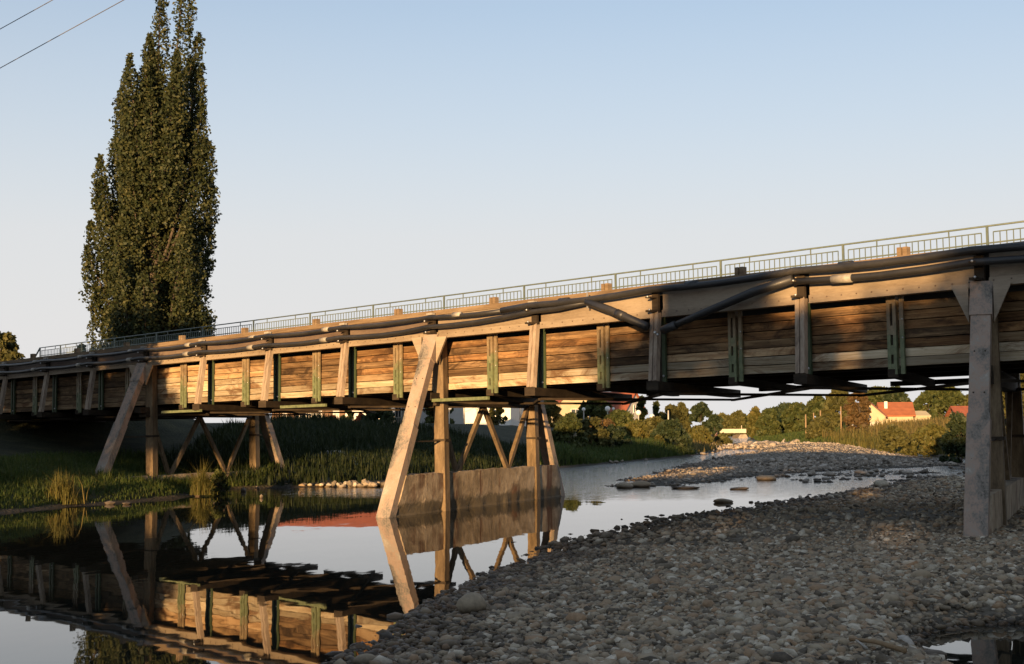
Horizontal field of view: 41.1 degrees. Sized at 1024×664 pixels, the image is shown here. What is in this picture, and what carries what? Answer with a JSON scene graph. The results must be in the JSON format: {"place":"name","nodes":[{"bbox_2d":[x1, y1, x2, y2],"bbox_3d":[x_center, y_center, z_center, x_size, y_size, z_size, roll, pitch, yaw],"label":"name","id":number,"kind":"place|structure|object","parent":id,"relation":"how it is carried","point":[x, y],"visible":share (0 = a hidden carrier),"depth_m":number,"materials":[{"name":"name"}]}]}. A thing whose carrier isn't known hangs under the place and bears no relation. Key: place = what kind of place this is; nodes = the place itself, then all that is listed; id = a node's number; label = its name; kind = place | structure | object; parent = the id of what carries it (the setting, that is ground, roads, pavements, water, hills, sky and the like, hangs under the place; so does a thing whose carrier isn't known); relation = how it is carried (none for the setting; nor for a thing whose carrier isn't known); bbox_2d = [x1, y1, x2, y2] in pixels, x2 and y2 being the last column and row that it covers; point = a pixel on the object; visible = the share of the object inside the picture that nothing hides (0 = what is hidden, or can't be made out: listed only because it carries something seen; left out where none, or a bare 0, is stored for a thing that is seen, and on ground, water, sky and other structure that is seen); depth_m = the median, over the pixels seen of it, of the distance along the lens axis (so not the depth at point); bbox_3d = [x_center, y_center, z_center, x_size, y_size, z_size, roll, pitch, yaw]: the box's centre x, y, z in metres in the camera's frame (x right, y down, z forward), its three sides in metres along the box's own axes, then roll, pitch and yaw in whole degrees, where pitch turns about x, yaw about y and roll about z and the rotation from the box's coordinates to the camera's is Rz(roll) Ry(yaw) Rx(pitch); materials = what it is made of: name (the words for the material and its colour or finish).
{"place":"outdoors","nodes":[
{"label":"outdoors","id":0,"kind":"place"},
{"bbox_2d":[0,0,51,28],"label":"overhead wire","id":1,"kind":"object","parent":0,"point":[25,14],"depth_m":37.82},
{"bbox_2d":[0,0,123,67],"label":"overhead wire","id":2,"kind":"object","parent":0,"point":[63,33],"depth_m":36.70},
{"bbox_2d":[0,446,284,508],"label":"grass","id":3,"kind":"structure","parent":0,"point":[22,470],"depth_m":39.23,"materials":[{"name":"plant"}]},
{"bbox_2d":[0,436,1023,663],"bbox_3d":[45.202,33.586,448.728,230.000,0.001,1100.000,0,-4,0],"label":"river","id":4,"kind":"structure","parent":0,"point":[310,575],"depth_m":19.74,"materials":[{"name":"black liquid"}]},
{"bbox_2d":[334,658,346,663],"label":"cobble","id":5,"kind":"object","parent":4,"relation":"on","point":[340,661],"visible":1,"depth_m":10.67,"materials":[{"name":"stone"}]},
{"bbox_2d":[376,334,564,517],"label":"bridge pier","id":6,"kind":"structure","parent":4,"relation":"in","point":[442,487],"depth_m":31.93,"materials":[{"name":"wood"}]},
{"bbox_2d":[0,241,1023,421],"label":"timber bridge","id":7,"kind":"structure","parent":6,"relation":"on","point":[909,330],"depth_m":29.15,"materials":[{"name":"brown wood"}]},
{"bbox_2d":[0,303,584,373],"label":"service pipe","id":8,"kind":"object","parent":7,"relation":"attached to","point":[444,325],"visible":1,"depth_m":34.67,"materials":[{"name":"metal"}]},
{"bbox_2d":[0,242,1023,366],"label":"service pipe","id":9,"kind":"object","parent":7,"relation":"attached to","point":[886,262],"visible":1,"depth_m":26.69,"materials":[{"name":"metal"}]},
{"bbox_2d":[584,293,649,330],"bbox_3d":[2.085,-0.414,27.305,0.186,0.885,1.842,3,-5,-37],"label":"service pipe","id":10,"kind":"object","parent":9,"relation":"attached to","point":[623,316],"visible":1,"depth_m":27.15,"materials":[{"name":"metal"}]},
{"bbox_2d":[36,220,1023,356],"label":"metal railing","id":11,"kind":"object","parent":7,"relation":"on","point":[39,351],"visible":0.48,"depth_m":35.85,"materials":[{"name":"metal"}]},
{"bbox_2d":[653,275,794,335],"bbox_3d":[3.892,-0.474,25.434,3.159,0.945,0.172,-4,-6,44],"label":"service pipe","id":12,"kind":"object","parent":7,"relation":"attached to","point":[739,298],"visible":1,"depth_m":25.23,"materials":[{"name":"metal"}]},
{"bbox_2d":[793,255,1023,284],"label":"service pipe","id":13,"kind":"object","parent":7,"relation":"attached to","point":[841,278],"visible":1,"depth_m":22.63,"materials":[{"name":"metal"}]},
{"bbox_2d":[672,486,699,488],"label":"stone","id":14,"kind":"object","parent":4,"relation":"on","point":[685,487],"visible":0.84,"depth_m":42.39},
{"bbox_2d":[713,498,732,502],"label":"stone","id":15,"kind":"object","parent":4,"relation":"on","point":[721,500],"visible":0.83,"depth_m":34.39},
{"bbox_2d":[730,487,748,489],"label":"stone","id":16,"kind":"object","parent":4,"relation":"on","point":[739,488],"visible":0.83,"depth_m":41.70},
{"bbox_2d":[756,475,775,479],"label":"stone","id":17,"kind":"object","parent":4,"relation":"in","point":[765,477],"visible":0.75,"depth_m":48.92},
{"bbox_2d":[923,649,946,657],"bbox_3d":[3.443,2.643,11.167,0.228,0.097,0.110,-2,-4,23],"label":"stone","id":18,"kind":"object","parent":4,"relation":"on","point":[932,651],"visible":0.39,"depth_m":11.13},
{"bbox_2d":[0,377,1023,663],"bbox_3d":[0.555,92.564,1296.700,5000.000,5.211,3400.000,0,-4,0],"label":"ground","id":19,"kind":"structure","parent":0,"point":[32,435],"depth_m":48.32,"materials":[{"name":"gravel"}]},
{"bbox_2d":[0,331,25,360],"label":"broadleaf tree","id":20,"kind":"object","parent":19,"relation":"on","point":[9,347],"visible":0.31,"depth_m":88.17,"materials":[{"name":"green plant"}]},
{"bbox_2d":[42,468,94,504],"bbox_3d":[-11.589,3.868,35.022,1.786,1.061,2.133,0,-4,0],"label":"reed clump","id":21,"kind":"object","parent":19,"relation":"on","point":[63,490],"visible":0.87,"depth_m":34.75,"materials":[{"name":"green plant"}]},
{"bbox_2d":[78,0,222,350],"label":"poplar tree","id":22,"kind":"object","parent":19,"relation":"on","point":[161,147],"visible":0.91,"depth_m":73.70,"materials":[{"name":"green plant"}]},
{"bbox_2d":[92,363,284,484],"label":"bridge pier","id":23,"kind":"structure","parent":19,"relation":"on","point":[141,373],"depth_m":41.79,"materials":[{"name":"wood"}]},
{"bbox_2d":[175,457,218,494],"bbox_3d":[-8.994,4.098,39.598,2.306,1.220,1.985,0,-4,0],"label":"reed clump","id":24,"kind":"object","parent":19,"relation":"on","point":[202,485],"visible":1,"depth_m":39.23,"materials":[{"name":"green plant"}]},
{"bbox_2d":[210,468,230,493],"bbox_3d":[-8.779,4.668,40.807,0.696,1.181,0.690,2,-5,-32],"label":"bush","id":25,"kind":"object","parent":19,"relation":"on","point":[221,484],"visible":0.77,"depth_m":40.79,"materials":[{"name":"green plant"}]},
{"bbox_2d":[285,482,342,486],"bbox_3d":[-6.738,5.137,45.711,3.112,0.236,0.802,-1,-4,10],"label":"rubble heap","id":26,"kind":"object","parent":19,"relation":"on","point":[323,484],"visible":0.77,"depth_m":45.48,"materials":[{"name":"stone"}]},
{"bbox_2d":[272,408,395,422],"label":"long house","id":27,"kind":"structure","parent":19,"relation":"on","point":[346,415],"depth_m":120.31,"materials":[{"name":"white paint"}]},
{"bbox_2d":[341,411,354,421],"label":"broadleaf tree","id":28,"kind":"object","parent":19,"relation":"on","point":[350,415],"visible":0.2,"depth_m":111.51,"materials":[{"name":"green plant"}]},
{"bbox_2d":[324,479,384,487],"bbox_3d":[-5.225,5.084,45.361,2.146,0.413,1.033,0,-4,0],"label":"rubble heap","id":29,"kind":"object","parent":19,"relation":"on","point":[362,483],"visible":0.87,"depth_m":45.15,"materials":[{"name":"stone"}]},
{"bbox_2d":[352,653,376,663],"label":"cobble","id":30,"kind":"object","parent":19,"relation":"on","point":[363,658],"visible":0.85,"depth_m":10.88,"materials":[{"name":"stone"}]},
{"bbox_2d":[141,411,591,485],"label":"bank grass","id":31,"kind":"structure","parent":19,"relation":"on","point":[363,443],"depth_m":55.41,"materials":[{"name":"plant"}]},
{"bbox_2d":[361,408,394,422],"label":"bush","id":32,"kind":"object","parent":19,"relation":"on","point":[380,415],"visible":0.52,"depth_m":109.20,"materials":[{"name":"green plant"}]},
{"bbox_2d":[416,649,428,653],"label":"cobble","id":33,"kind":"object","parent":19,"relation":"on","point":[421,651],"visible":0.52,"depth_m":11.27,"materials":[{"name":"stone"}]},
{"bbox_2d":[396,408,462,423],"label":"side house","id":34,"kind":"structure","parent":19,"relation":"on","point":[456,415],"depth_m":124.03,"materials":[{"name":"grey paint"}]},
{"bbox_2d":[396,408,401,417],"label":"window","id":35,"kind":"structure","parent":34,"relation":"in","point":[398,413],"depth_m":123.62,"materials":[{"name":"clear glass"}]},
{"bbox_2d":[423,408,454,423],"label":"broadleaf tree","id":36,"kind":"object","parent":19,"relation":"on","point":[431,416],"visible":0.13,"depth_m":119.22,"materials":[{"name":"green plant"}]},
{"bbox_2d":[438,635,453,642],"bbox_3d":[-0.561,2.675,11.829,0.119,0.108,0.192,-2,-5,27],"label":"cobble","id":37,"kind":"object","parent":19,"relation":"on","point":[444,637],"visible":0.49,"depth_m":11.78,"materials":[{"name":"stone"}]},
{"bbox_2d":[456,592,486,613],"bbox_3d":[-0.410,2.767,13.843,0.308,0.260,0.215,-1,-4,7],"label":"boulder","id":38,"kind":"object","parent":19,"relation":"on","point":[469,603],"visible":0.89,"depth_m":13.77,"materials":[{"name":"stone"}]},
{"bbox_2d":[465,408,500,424],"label":"garage","id":39,"kind":"structure","parent":19,"relation":"on","point":[470,415],"depth_m":172.28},
{"bbox_2d":[463,408,525,425],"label":"gable house","id":40,"kind":"structure","parent":19,"relation":"on","point":[512,414],"depth_m":194.13,"materials":[{"name":"white paint"}]},
{"bbox_2d":[489,408,507,424],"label":"broadleaf tree","id":41,"kind":"object","parent":19,"relation":"on","point":[497,419],"visible":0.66,"depth_m":117.52,"materials":[{"name":"green plant"}]},
{"bbox_2d":[544,400,562,427],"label":"broadleaf tree","id":42,"kind":"object","parent":19,"relation":"on","point":[552,410],"visible":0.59,"depth_m":134.19,"materials":[{"name":"green plant"}]},
{"bbox_2d":[551,411,588,448],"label":"willow bush","id":43,"kind":"object","parent":19,"relation":"on","point":[567,425],"visible":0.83,"depth_m":77.45,"materials":[{"name":"green plant"}]},
{"bbox_2d":[551,400,588,422],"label":"yellow house","id":44,"kind":"structure","parent":19,"relation":"on","point":[567,408],"depth_m":209.75,"materials":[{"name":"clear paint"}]},
{"bbox_2d":[576,400,612,419],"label":"broadleaf tree","id":45,"kind":"object","parent":19,"relation":"on","point":[599,411],"visible":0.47,"depth_m":128.59,"materials":[{"name":"green plant"}]},
{"bbox_2d":[575,417,615,447],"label":"willow bush","id":46,"kind":"object","parent":19,"relation":"on","point":[597,433],"visible":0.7,"depth_m":81.50,"materials":[{"name":"green plant"}]},
{"bbox_2d":[589,418,614,426],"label":"bush","id":47,"kind":"object","parent":19,"relation":"on","point":[606,422],"visible":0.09,"depth_m":91.68,"materials":[{"name":"orange plant"}]},
{"bbox_2d":[523,434,695,465],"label":"river grass","id":48,"kind":"structure","parent":19,"relation":"on","point":[638,448],"depth_m":79.60,"materials":[{"name":"plant"}]},
{"bbox_2d":[589,392,644,419],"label":"red roof house","id":49,"kind":"structure","parent":19,"relation":"on","point":[631,407],"depth_m":197.49,"materials":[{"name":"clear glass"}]},
{"bbox_2d":[603,424,631,446],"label":"willow bush","id":50,"kind":"object","parent":19,"relation":"on","point":[618,434],"visible":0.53,"depth_m":83.14,"materials":[{"name":"green plant"}]},
{"bbox_2d":[602,409,633,426],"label":"bush","id":51,"kind":"object","parent":19,"relation":"on","point":[619,417],"visible":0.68,"depth_m":117.12,"materials":[{"name":"green plant"}]},
{"bbox_2d":[616,482,632,487],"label":"stone","id":52,"kind":"object","parent":19,"relation":"on","point":[624,485],"visible":0.75,"depth_m":43.26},
{"bbox_2d":[622,418,649,439],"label":"bush","id":53,"kind":"object","parent":19,"relation":"on","point":[636,426],"visible":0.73,"depth_m":97.14,"materials":[{"name":"green plant"}]},
{"bbox_2d":[631,481,650,486],"bbox_3d":[4.122,4.942,43.940,0.698,0.300,0.319,0,-4,-7],"label":"stone","id":54,"kind":"object","parent":19,"relation":"on","point":[641,484],"visible":0.69,"depth_m":43.85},
{"bbox_2d":[635,395,648,421],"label":"tree","id":55,"kind":"object","parent":19,"relation":"on","point":[640,405],"visible":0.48,"depth_m":149.39,"materials":[{"name":"green plant"}]},
{"bbox_2d":[642,415,663,437],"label":"willow bush","id":56,"kind":"object","parent":19,"relation":"on","point":[651,422],"visible":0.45,"depth_m":97.27,"materials":[{"name":"green plant"}]},
{"bbox_2d":[652,401,663,419],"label":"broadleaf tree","id":57,"kind":"object","parent":19,"relation":"on","point":[656,405],"visible":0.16,"depth_m":159.53,"materials":[{"name":"green plant"}]},
{"bbox_2d":[652,434,666,451],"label":"bush","id":58,"kind":"object","parent":19,"relation":"on","point":[659,437],"visible":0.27,"depth_m":89.60,"materials":[{"name":"green plant"}]},
{"bbox_2d":[655,563,674,568],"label":"cobble","id":59,"kind":"object","parent":19,"relation":"on","point":[669,565],"visible":0.67,"depth_m":17.11,"materials":[{"name":"stone"}]},
{"bbox_2d":[659,403,675,419],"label":"broadleaf tree","id":60,"kind":"object","parent":19,"relation":"on","point":[670,407],"visible":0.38,"depth_m":169.14,"materials":[{"name":"green plant"}]},
{"bbox_2d":[647,418,693,452],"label":"willow bush","id":61,"kind":"object","parent":19,"relation":"on","point":[670,431],"visible":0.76,"depth_m":93.17,"materials":[{"name":"green plant"}]},
{"bbox_2d":[321,475,1023,663],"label":"gravel","id":62,"kind":"structure","parent":19,"relation":"on","point":[797,608],"depth_m":14.08,"materials":[{"name":"gravel"}]},
{"bbox_2d":[565,612,586,622],"bbox_3d":[0.599,2.676,12.770,0.229,0.120,0.145,-4,-6,45],"label":"cobble","id":63,"kind":"object","parent":62,"relation":"on","point":[576,617],"visible":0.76,"depth_m":12.70,"materials":[{"name":"stone"}]},
{"bbox_2d":[645,618,659,622],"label":"cobble","id":64,"kind":"object","parent":62,"relation":"on","point":[651,619],"visible":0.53,"depth_m":12.38,"materials":[{"name":"stone"}]},
{"bbox_2d":[749,599,764,607],"bbox_3d":[2.314,2.584,12.903,0.143,0.131,0.231,-2,-4,18],"label":"cobble","id":65,"kind":"object","parent":62,"relation":"on","point":[756,603],"visible":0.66,"depth_m":12.83,"materials":[{"name":"stone"}]},
{"bbox_2d":[848,637,906,653],"bbox_3d":[2.730,2.335,10.223,0.044,0.065,0.593,2,-5,-28],"label":"driftwood stick","id":66,"kind":"object","parent":62,"relation":"on","point":[890,646],"visible":1,"depth_m":10.15,"materials":[{"name":"brown wood"}]},
{"bbox_2d":[911,569,931,577],"bbox_3d":[4.379,2.602,14.617,0.227,0.130,0.138,1,-4,-18],"label":"cobble","id":67,"kind":"object","parent":62,"relation":"on","point":[922,572],"visible":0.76,"depth_m":14.57,"materials":[{"name":"stone"}]},
{"bbox_2d":[623,428,721,453],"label":"meadow grass","id":68,"kind":"structure","parent":19,"relation":"on","point":[699,446],"depth_m":109.64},
{"bbox_2d":[671,401,692,432],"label":"broadleaf tree","id":69,"kind":"object","parent":19,"relation":"on","point":[681,412],"visible":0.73,"depth_m":164.06,"materials":[{"name":"green plant"}]},
{"bbox_2d":[688,425,713,442],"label":"bush","id":70,"kind":"object","parent":19,"relation":"on","point":[702,433],"visible":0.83,"depth_m":124.08,"materials":[{"name":"green plant"}]},
{"bbox_2d":[689,401,713,432],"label":"broadleaf tree","id":71,"kind":"object","parent":19,"relation":"on","point":[700,410],"visible":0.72,"depth_m":149.15,"materials":[{"name":"green plant"}]},
{"bbox_2d":[708,413,723,436],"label":"broadleaf tree","id":72,"kind":"object","parent":19,"relation":"on","point":[715,419],"visible":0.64,"depth_m":208.86,"materials":[{"name":"green plant"}]},
{"bbox_2d":[713,432,732,444],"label":"bush","id":73,"kind":"object","parent":19,"relation":"on","point":[723,437],"visible":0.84,"depth_m":134.29,"materials":[{"name":"green plant"}]},
{"bbox_2d":[717,412,732,435],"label":"broadleaf tree","id":74,"kind":"object","parent":19,"relation":"on","point":[725,423],"visible":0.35,"depth_m":327.73,"materials":[{"name":"green plant"}]},
{"bbox_2d":[720,425,747,437],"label":"bridge","id":75,"kind":"structure","parent":19,"relation":"on","point":[741,430],"depth_m":258.95,"materials":[{"name":"concrete"}]},
{"bbox_2d":[728,409,747,435],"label":"broadleaf tree","id":76,"kind":"object","parent":19,"relation":"on","point":[737,417],"visible":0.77,"depth_m":327.52,"materials":[{"name":"green plant"}]},
{"bbox_2d":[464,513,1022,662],"bbox_3d":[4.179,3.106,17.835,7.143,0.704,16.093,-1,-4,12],"label":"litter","id":77,"kind":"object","parent":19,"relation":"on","point":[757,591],"visible":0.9,"depth_m":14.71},
{"bbox_2d":[746,406,765,437],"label":"broadleaf tree","id":78,"kind":"object","parent":19,"relation":"on","point":[754,414],"visible":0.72,"depth_m":238.73,"materials":[{"name":"green plant"}]},
{"bbox_2d":[755,407,781,436],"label":"broadleaf tree","id":79,"kind":"object","parent":19,"relation":"on","point":[771,426],"visible":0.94,"depth_m":203.56,"materials":[{"name":"green plant"}]},
{"bbox_2d":[772,402,790,419],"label":"broadleaf tree","id":80,"kind":"object","parent":19,"relation":"on","point":[779,409],"visible":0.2,"depth_m":248.69,"materials":[{"name":"green plant"}]},
{"bbox_2d":[605,439,964,486],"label":"gravel bar","id":81,"kind":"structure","parent":19,"relation":"on","point":[819,457],"depth_m":64.49,"materials":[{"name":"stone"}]},
{"bbox_2d":[785,536,799,541],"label":"cobble","id":82,"kind":"object","parent":19,"relation":"on","point":[794,538],"visible":0.7,"depth_m":20.27,"materials":[{"name":"stone"}]},
{"bbox_2d":[778,402,814,433],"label":"broadleaf tree","id":83,"kind":"object","parent":19,"relation":"on","point":[790,420],"visible":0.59,"depth_m":213.50,"materials":[{"name":"green plant"}]},
{"bbox_2d":[748,426,868,446],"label":"meadow grass","id":84,"kind":"structure","parent":19,"relation":"on","point":[793,435],"depth_m":149.84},
{"bbox_2d":[797,396,825,430],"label":"broadleaf tree","id":85,"kind":"object","parent":19,"relation":"on","point":[815,404],"visible":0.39,"depth_m":198.79,"materials":[{"name":"green plant"}]},
{"bbox_2d":[805,416,834,438],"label":"willow bush","id":86,"kind":"object","parent":19,"relation":"on","point":[813,429],"visible":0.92,"depth_m":136.79,"materials":[{"name":"green plant"}]},
{"bbox_2d":[816,390,855,427],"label":"broadleaf tree","id":87,"kind":"object","parent":19,"relation":"on","point":[832,404],"visible":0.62,"depth_m":183.58,"materials":[{"name":"green plant"}]},
{"bbox_2d":[841,393,871,433],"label":"broadleaf tree","id":88,"kind":"object","parent":19,"relation":"on","point":[859,412],"visible":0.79,"depth_m":129.38,"materials":[{"name":"orange plant"}]},
{"bbox_2d":[866,385,885,405],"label":"broadleaf tree","id":89,"kind":"object","parent":19,"relation":"on","point":[874,399],"visible":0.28,"depth_m":198.73,"materials":[{"name":"green plant"}]},
{"bbox_2d":[868,402,887,424],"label":"side gable wing","id":90,"kind":"structure","parent":19,"relation":"on","point":[877,414],"depth_m":135.14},
{"bbox_2d":[873,480,888,486],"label":"boulder","id":91,"kind":"object","parent":19,"relation":"on","point":[884,483],"visible":0.77,"depth_m":42.87,"materials":[{"name":"stone"}]},
{"bbox_2d":[818,424,965,457],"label":"reeds","id":92,"kind":"object","parent":19,"relation":"on","point":[873,441],"visible":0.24,"depth_m":117.27,"materials":[{"name":"green plant"}]},
{"bbox_2d":[875,424,911,452],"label":"willow bush","id":93,"kind":"object","parent":19,"relation":"on","point":[895,436],"visible":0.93,"depth_m":97.28,"materials":[{"name":"green plant"}]},
{"bbox_2d":[876,401,915,422],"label":"orange roof house","id":94,"kind":"structure","parent":19,"relation":"on","point":[898,410],"depth_m":136.63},
{"bbox_2d":[882,386,911,401],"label":"broadleaf tree","id":95,"kind":"object","parent":19,"relation":"on","point":[898,397],"visible":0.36,"depth_m":189.03,"materials":[{"name":"green plant"}]},
{"bbox_2d":[897,635,913,644],"bbox_3d":[3.239,2.571,11.285,0.172,0.136,0.107,-2,-4,22],"label":"stone","id":96,"kind":"object","parent":19,"relation":"on","point":[907,639],"visible":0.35,"depth_m":11.26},
{"bbox_2d":[822,413,1005,440],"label":"dry grass","id":97,"kind":"structure","parent":19,"relation":"on","point":[908,426],"depth_m":124.72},
{"bbox_2d":[913,411,930,421],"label":"yellow shed","id":98,"kind":"structure","parent":19,"relation":"on","point":[921,414],"depth_m":136.84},
{"bbox_2d":[905,422,947,455],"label":"willow bush","id":99,"kind":"object","parent":19,"relation":"on","point":[924,435],"visible":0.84,"depth_m":89.10,"materials":[{"name":"green plant"}]},
{"bbox_2d":[913,390,945,416],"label":"broadleaf tree","id":100,"kind":"object","parent":19,"relation":"on","point":[926,396],"visible":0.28,"depth_m":184.13,"materials":[{"name":"green plant"}]},
{"bbox_2d":[928,387,966,419],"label":"broadleaf tree","id":101,"kind":"object","parent":19,"relation":"on","point":[942,401],"visible":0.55,"depth_m":178.81,"materials":[{"name":"green plant"}]},
{"bbox_2d":[938,411,966,462],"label":"willow bush","id":102,"kind":"object","parent":19,"relation":"on","point":[952,442],"visible":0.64,"depth_m":71.49,"materials":[{"name":"green plant"}]},
{"bbox_2d":[945,406,967,418],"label":"red roof barn","id":103,"kind":"structure","parent":19,"relation":"on","point":[963,409],"depth_m":139.26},
{"bbox_2d":[950,281,1023,536],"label":"bridge pier","id":104,"kind":"structure","parent":19,"relation":"on","point":[994,481],"depth_m":21.56,"materials":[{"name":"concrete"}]},
{"bbox_2d":[1002,373,1023,426],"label":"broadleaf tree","id":105,"kind":"object","parent":19,"relation":"on","point":[1021,377],"visible":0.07,"depth_m":71.01,"materials":[{"name":"green plant"}]},
{"bbox_2d":[0,0,1023,427],"label":"sky","id":106,"kind":"structure","parent":0,"point":[368,152],"materials":[{"name":"blue"}]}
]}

